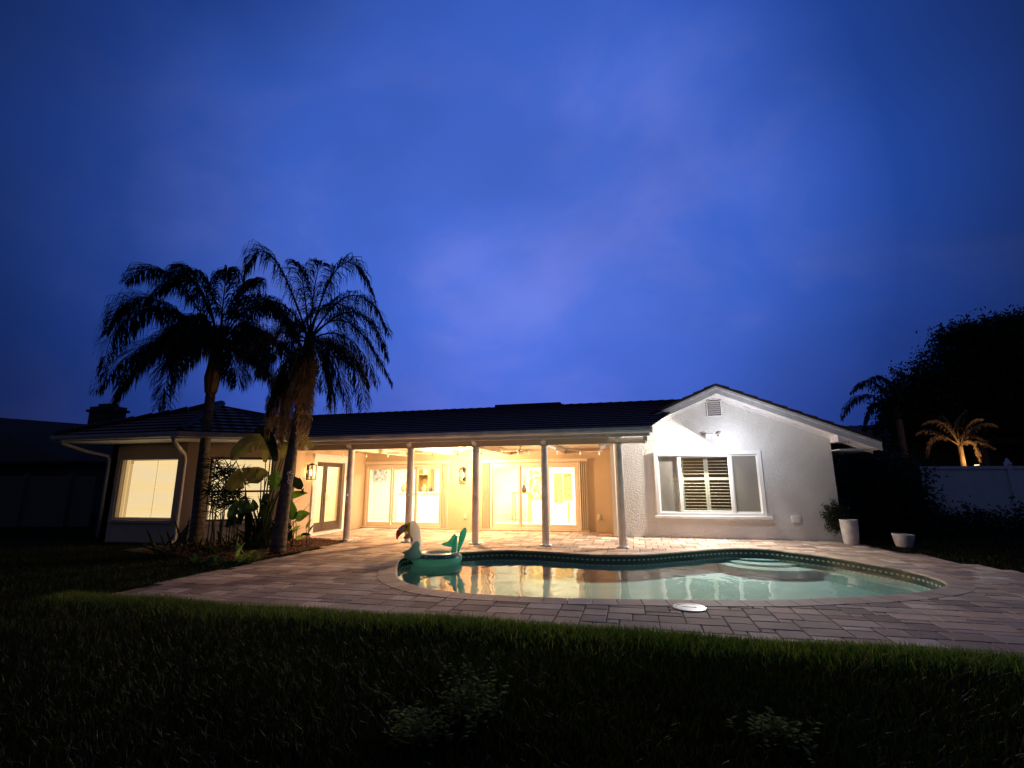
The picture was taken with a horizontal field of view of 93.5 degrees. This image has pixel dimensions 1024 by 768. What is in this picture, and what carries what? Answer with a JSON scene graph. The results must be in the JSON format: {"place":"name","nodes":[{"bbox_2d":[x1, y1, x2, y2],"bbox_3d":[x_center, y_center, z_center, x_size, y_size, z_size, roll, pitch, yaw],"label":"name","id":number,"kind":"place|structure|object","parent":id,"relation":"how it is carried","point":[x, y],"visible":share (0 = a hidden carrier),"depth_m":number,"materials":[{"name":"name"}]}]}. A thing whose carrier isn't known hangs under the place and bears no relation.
{"place":"outdoors","nodes":[
{"label":"outdoors","id":0,"kind":"place"},
{"bbox_2d":[0,403,129,512],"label":"neighbour house","id":1,"kind":"structure","parent":0,"point":[30,447],"depth_m":24.73,"materials":[{"name":"grey"}]},
{"bbox_2d":[0,590,1023,767],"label":"lawn grass","id":2,"kind":"structure","parent":0,"point":[90,665],"depth_m":3.20,"materials":[{"name":"green plant"}]},
{"bbox_2d":[0,511,1023,767],"bbox_3d":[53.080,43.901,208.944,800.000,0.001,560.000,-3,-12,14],"label":"ground","id":3,"kind":"structure","parent":0,"point":[64,533],"depth_m":9.04,"materials":[{"name":"green plant"}]},
{"bbox_2d":[0,473,96,526],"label":"wood fence","id":4,"kind":"object","parent":3,"relation":"on","point":[26,500],"visible":0.97,"depth_m":17.02,"materials":[{"name":"wood"}]},
{"bbox_2d":[0,537,320,595],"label":"side grass","id":5,"kind":"structure","parent":3,"relation":"on","point":[162,572],"depth_m":8.59,"materials":[{"name":"green plant"}]},
{"bbox_2d":[187,552,239,569],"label":"ground plant","id":6,"kind":"object","parent":3,"relation":"on","point":[204,563],"visible":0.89,"depth_m":8.66,"materials":[{"name":"green plant"}]},
{"bbox_2d":[121,536,343,562],"bbox_3d":[-6.568,3.834,11.313,4.320,0.001,4.030,-3,-12,14],"label":"mulch bed","id":7,"kind":"object","parent":3,"relation":"on","point":[143,549],"visible":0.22,"depth_m":10.82,"materials":[{"name":"brown wood"}]},
{"bbox_2d":[114,515,215,559],"bbox_3d":[-7.193,3.213,10.297,1.660,0.898,1.556,-1,-12,2],"label":"yucca","id":8,"kind":"object","parent":7,"relation":"on","point":[182,536],"visible":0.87,"depth_m":10.25,"materials":[{"name":"green plant"}]},
{"bbox_2d":[88,261,301,548],"bbox_3d":[-7.827,0.150,11.592,5.418,7.431,2.963,1,-12,-6],"label":"queen palm","id":9,"kind":"object","parent":7,"relation":"on","point":[190,336],"visible":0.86,"depth_m":11.72,"materials":[{"name":"green plant"}]},
{"bbox_2d":[191,530,253,555],"bbox_3d":[-6.235,3.487,10.625,1.530,0.698,1.648,6,-13,-30],"label":"fern","id":10,"kind":"object","parent":7,"relation":"on","point":[220,547],"visible":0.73,"depth_m":10.39,"materials":[{"name":"green plant"}]},
{"bbox_2d":[197,455,251,550],"bbox_3d":[-6.521,2.678,11.012,1.478,2.166,1.071,-3,-12,14],"label":"dracaena","id":11,"kind":"object","parent":7,"relation":"on","point":[224,493],"visible":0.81,"depth_m":10.93,"materials":[{"name":"green plant"}]},
{"bbox_2d":[223,542,270,563],"bbox_3d":[-4.980,3.220,9.164,0.732,0.458,0.897,-7,-13,30],"label":"croton shrub","id":12,"kind":"object","parent":7,"relation":"on","point":[248,556],"visible":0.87,"depth_m":9.07,"materials":[{"name":"green plant"}]},
{"bbox_2d":[225,526,297,551],"bbox_3d":[-5.669,3.494,10.905,1.645,0.704,1.734,-9,-14,37],"label":"cast iron plant","id":13,"kind":"object","parent":7,"relation":"on","point":[259,544],"visible":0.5,"depth_m":10.63,"materials":[{"name":"green plant"}]},
{"bbox_2d":[213,421,313,549],"bbox_3d":[-5.667,2.286,11.205,2.156,3.017,1.919,1,-12,-8],"label":"bird of paradise","id":14,"kind":"object","parent":7,"relation":"on","point":[238,477],"visible":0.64,"depth_m":10.72,"materials":[{"name":"green plant"}]},
{"bbox_2d":[287,491,314,545],"bbox_3d":[-5.070,3.205,11.470,0.824,1.303,0.287,-3,-12,14],"label":"philodendron","id":15,"kind":"object","parent":7,"relation":"on","point":[299,515],"visible":0.81,"depth_m":11.43,"materials":[{"name":"green plant"}]},
{"bbox_2d":[232,239,392,555],"bbox_3d":[-4.586,0.219,10.917,3.496,6.995,2.705,6,-13,-27],"label":"queen palm","id":16,"kind":"object","parent":7,"relation":"on","point":[299,371],"visible":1,"depth_m":10.85,"materials":[{"name":"green plant"}]},
{"bbox_2d":[382,698,472,756],"bbox_3d":[-0.492,1.951,2.739,0.516,0.240,0.334,-7,-13,28],"label":"lawn weed","id":17,"kind":"object","parent":3,"relation":"on","point":[422,732],"visible":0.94,"depth_m":2.72,"materials":[{"name":"green plant"}]},
{"bbox_2d":[50,383,882,548],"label":"house","id":18,"kind":"structure","parent":3,"relation":"on","point":[760,469],"depth_m":12.79,"materials":[{"name":"paint"}]},
{"bbox_2d":[107,457,178,523],"bbox_3d":[-9.505,2.753,12.532,2.020,1.650,0.235,-3,-12,14],"label":"blind window","id":19,"kind":"structure","parent":18,"relation":"in","point":[149,483],"depth_m":12.64,"materials":[{"name":"beige fabric"}]},
{"bbox_2d":[205,457,273,524],"bbox_3d":[-7.119,2.779,12.593,1.600,1.700,0.235,3,-12,-16],"label":"blind window","id":20,"kind":"structure","parent":18,"relation":"in","point":[253,491],"depth_m":12.74,"materials":[{"name":"beige fabric"}]},
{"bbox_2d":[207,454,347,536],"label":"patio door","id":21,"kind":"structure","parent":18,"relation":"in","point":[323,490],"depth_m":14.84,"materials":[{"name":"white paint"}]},
{"bbox_2d":[306,463,316,479],"bbox_3d":[-5.608,2.443,13.439,0.225,0.457,0.200,-3,-12,14],"label":"wall lantern","id":22,"kind":"object","parent":18,"relation":"attached to","point":[307,472],"depth_m":13.43,"materials":[{"name":"black metal"}]},
{"bbox_2d":[374,470,386,480],"bbox_3d":[-5.494,3.617,20.166,0.568,0.878,0.035,-3,-12,14],"label":"framed print","id":23,"kind":"object","parent":18,"relation":"attached to","point":[380,475],"visible":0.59,"depth_m":20.12},
{"bbox_2d":[361,461,450,528],"bbox_3d":[-3.467,3.627,15.836,3.090,2.138,0.230,-3,-12,14],"label":"sliding door","id":24,"kind":"structure","parent":18,"relation":"in","point":[444,468],"depth_m":15.81,"materials":[{"name":"beige paint"}]},
{"bbox_2d":[387,451,430,455],"bbox_3d":[-3.035,2.007,14.107,1.270,0.270,1.264,-3,-12,14],"label":"ceiling fan","id":25,"kind":"object","parent":18,"relation":"attached to","point":[399,452],"visible":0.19,"depth_m":14.09,"materials":[{"name":"beige paint"}]},
{"bbox_2d":[395,492,438,521],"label":"kitchen island","id":26,"kind":"structure","parent":18,"relation":"on","point":[427,506],"depth_m":18.14,"materials":[{"name":"white paint"}]},
{"bbox_2d":[401,483,405,491],"bbox_3d":[-4.187,4.031,18.749,0.260,0.340,0.253,-3,-12,14],"label":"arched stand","id":27,"kind":"object","parent":26,"relation":"on","point":[403,487],"visible":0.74,"depth_m":18.64,"materials":[{"name":"yellow wood"}]},
{"bbox_2d":[422,484,427,491],"bbox_3d":[-3.357,4.015,18.542,0.240,0.280,0.234,-3,-12,14],"label":"amber jar","id":28,"kind":"object","parent":26,"relation":"on","point":[424,488],"visible":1,"depth_m":18.45,"materials":[{"name":"orange glass"}]},
{"bbox_2d":[418,469,433,491],"bbox_3d":[-3.504,3.738,19.476,0.592,1.200,0.398,-3,-12,14],"label":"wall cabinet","id":29,"kind":"object","parent":18,"relation":"attached to","point":[427,479],"depth_m":19.42,"materials":[{"name":"brown wood"}]},
{"bbox_2d":[455,447,465,450],"bbox_3d":[-1.512,1.900,13.982,0.340,0.125,0.340,-3,-12,14],"label":"ceiling light","id":30,"kind":"object","parent":18,"relation":"attached to","point":[460,448],"visible":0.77,"depth_m":13.88,"materials":[{"name":"white glass"}]},
{"bbox_2d":[459,467,466,480],"bbox_3d":[-1.563,2.880,15.379,0.200,0.457,0.225,-3,-12,14],"label":"wall lantern","id":31,"kind":"object","parent":18,"relation":"attached to","point":[464,475],"depth_m":15.40,"materials":[{"name":"black metal"}]},
{"bbox_2d":[332,448,599,457],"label":"string lights","id":32,"kind":"object","parent":18,"relation":"hanging from","point":[480,452],"visible":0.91,"depth_m":12.85,"materials":[{"name":"white paint"}]},
{"bbox_2d":[501,446,534,454],"bbox_3d":[0.245,1.842,13.380,1.281,0.270,1.243,-3,-12,14],"label":"ceiling fan","id":33,"kind":"object","parent":18,"relation":"attached to","point":[520,451],"visible":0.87,"depth_m":13.26,"materials":[{"name":"beige paint"}]},
{"bbox_2d":[512,492,530,521],"bbox_3d":[0.361,4.526,17.706,0.640,1.050,0.400,-3,-12,14],"label":"console table","id":34,"kind":"object","parent":18,"relation":"on","point":[515,493],"visible":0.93,"depth_m":17.66,"materials":[{"name":"gold metal"}]},
{"bbox_2d":[522,469,528,491],"bbox_3d":[0.447,3.586,17.886,0.249,0.862,0.305,-10,-15,39],"label":"vase","id":35,"kind":"object","parent":34,"relation":"on","point":[524,489],"visible":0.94,"depth_m":17.81,"materials":[{"name":"ceramic"}]},
{"bbox_2d":[529,470,540,497],"bbox_3d":[0.917,3.843,18.484,0.491,1.069,0.035,-3,-12,14],"label":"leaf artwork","id":36,"kind":"object","parent":18,"relation":"attached to","point":[535,482],"visible":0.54,"depth_m":18.49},
{"bbox_2d":[480,458,589,531],"bbox_3d":[0.672,3.401,14.832,3.360,2.138,0.230,-3,-12,14],"label":"sliding door","id":37,"kind":"structure","parent":18,"relation":"in","point":[488,470],"depth_m":14.84,"materials":[{"name":"beige paint"}]},
{"bbox_2d":[554,473,561,501],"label":"carved wall panel","id":38,"kind":"structure","parent":18,"relation":"attached to","point":[557,487],"depth_m":18.25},
{"bbox_2d":[563,473,570,499],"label":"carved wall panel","id":39,"kind":"structure","parent":18,"relation":"attached to","point":[567,484],"depth_m":18.18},
{"bbox_2d":[653,450,772,519],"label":"shuttered window","id":40,"kind":"structure","parent":18,"relation":"in","point":[702,484],"depth_m":12.81,"materials":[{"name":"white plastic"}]},
{"bbox_2d":[706,432,722,437],"bbox_3d":[5.361,1.352,12.780,0.446,0.165,0.225,0,-12,-3],"label":"flood light","id":41,"kind":"object","parent":18,"relation":"attached to","point":[710,435],"visible":1,"depth_m":12.73,"materials":[{"name":"white plastic"}]},
{"bbox_2d":[791,516,800,522],"bbox_3d":[7.096,3.376,12.011,0.200,0.170,0.043,-3,-12,14],"label":"outlet cover","id":42,"kind":"object","parent":18,"relation":"attached to","point":[796,519],"visible":1,"depth_m":11.99,"materials":[{"name":"white plastic"}]},
{"bbox_2d":[435,656,512,738],"bbox_3d":[-0.220,1.941,2.998,0.479,0.361,0.427,-3,-12,14],"label":"lawn weed","id":43,"kind":"object","parent":3,"relation":"on","point":[471,704],"visible":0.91,"depth_m":2.94,"materials":[{"name":"green plant"}]},
{"bbox_2d":[4,589,1023,693],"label":"grass fringe","id":44,"kind":"object","parent":3,"relation":"on","point":[413,618],"depth_m":4.49,"materials":[{"name":"green plant"}]},
{"bbox_2d":[726,706,822,767],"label":"lawn weed","id":45,"kind":"object","parent":3,"relation":"on","point":[783,726],"visible":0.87,"depth_m":2.70,"materials":[{"name":"green plant"}]},
{"bbox_2d":[840,375,933,493],"bbox_3d":[16.643,2.609,20.901,4.696,5.988,1.223,0,-12,-3],"label":"palm","id":46,"kind":"object","parent":3,"relation":"on","point":[889,423],"visible":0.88,"depth_m":21.16,"materials":[{"name":"green plant"}]},
{"bbox_2d":[833,432,953,534],"bbox_3d":[11.158,2.875,14.483,3.413,2.991,2.289,4,-12,-20],"label":"hedge shrub","id":47,"kind":"object","parent":3,"relation":"on","point":[885,482],"visible":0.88,"depth_m":14.09,"materials":[{"name":"green plant"}]},
{"bbox_2d":[891,533,914,547],"bbox_3d":[8.695,3.471,10.673,0.420,0.300,0.420,-3,-12,14],"label":"planter","id":48,"kind":"object","parent":3,"relation":"on","point":[902,540],"visible":0.98,"depth_m":10.55,"materials":[{"name":"white ceramic"}]},
{"bbox_2d":[832,425,1023,511],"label":"neighbour house","id":49,"kind":"structure","parent":3,"relation":"on","point":[997,456],"depth_m":22.62,"materials":[{"name":"grey"}]},
{"bbox_2d":[850,305,1023,465],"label":"dense tree","id":50,"kind":"object","parent":3,"relation":"on","point":[978,372],"visible":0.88,"depth_m":21.82,"materials":[{"name":"green plant"}]},
{"bbox_2d":[859,533,1023,572],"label":"verge grass","id":51,"kind":"structure","parent":3,"relation":"on","point":[919,547],"depth_m":10.52,"materials":[{"name":"green plant"}]},
{"bbox_2d":[870,494,1023,538],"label":"hedge shrub","id":52,"kind":"object","parent":3,"relation":"on","point":[951,525],"visible":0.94,"depth_m":13.35,"materials":[{"name":"green plant"}]},
{"bbox_2d":[916,409,998,465],"bbox_3d":[16.120,2.858,17.068,3.637,3.972,0.903,0,-12,-4],"label":"palm","id":53,"kind":"object","parent":3,"relation":"on","point":[963,436],"visible":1,"depth_m":17.15,"materials":[{"name":"green plant"}]},
{"bbox_2d":[920,458,1023,524],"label":"vinyl fence","id":54,"kind":"object","parent":3,"relation":"on","point":[992,486],"visible":0.7,"depth_m":15.30,"materials":[{"name":"white plastic"}]},
{"bbox_2d":[0,0,1023,425],"label":"sky","id":55,"kind":"structure","parent":0,"point":[541,201],"materials":[{"name":"blue"}]},
{"bbox_2d":[112,528,1023,655],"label":"pool deck","id":56,"kind":"structure","parent":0,"point":[987,613],"depth_m":6.12,"materials":[{"name":"grey stone"}]},
{"bbox_2d":[397,549,945,601],"bbox_3d":[2.159,3.372,8.168,8.632,0.420,4.707,0,-12,-2],"label":"pool basin","id":57,"kind":"object","parent":56,"relation":"in","point":[752,574],"visible":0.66,"depth_m":9.41,"materials":[{"name":"liquid"}]},
{"bbox_2d":[396,521,466,566],"bbox_3d":[-1.609,3.226,9.796,1.239,0.849,1.003,8,-14,-35],"label":"toucan float","id":58,"kind":"object","parent":57,"relation":"in","point":[415,554],"visible":1,"depth_m":9.70,"materials":[{"name":"teal plastic"}]},
{"bbox_2d":[378,546,975,607],"bbox_3d":[2.158,3.154,8.213,9.188,0.041,5.262,0,-12,-2],"label":"pool coping","id":59,"kind":"object","parent":56,"relation":"on","point":[387,574],"visible":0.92,"depth_m":6.33,"materials":[{"name":"grey stone"}]},
{"bbox_2d":[673,603,705,611],"bbox_3d":[2.072,2.609,5.627,0.370,0.011,0.370,-3,-12,14],"label":"skimmer lid","id":60,"kind":"object","parent":56,"relation":"on","point":[689,607],"visible":1,"depth_m":5.60,"materials":[{"name":"white plastic"}]},
{"bbox_2d":[819,499,853,536],"bbox_3d":[7.809,3.195,11.592,0.686,0.960,0.713,-10,-15,40],"label":"boxwood ball","id":61,"kind":"object","parent":56,"relation":"on","point":[833,515],"visible":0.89,"depth_m":11.52,"materials":[{"name":"green plant"}]},
{"bbox_2d":[839,519,859,544],"bbox_3d":[7.848,3.436,11.172,0.376,0.560,0.376,-3,-12,14],"label":"tall planter","id":62,"kind":"object","parent":56,"relation":"on","point":[850,531],"visible":1,"depth_m":11.05,"materials":[{"name":"white ceramic"}]},
{"bbox_2d":[566,501,574,521],"bbox_3d":[2.369,4.584,17.290,0.778,0.750,0.600,-3,-12,14],"label":"dining table","id":63,"kind":"object","parent":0,"point":[568,509],"visible":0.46,"depth_m":17.30,"materials":[{"name":"beige paint"}]}
]}

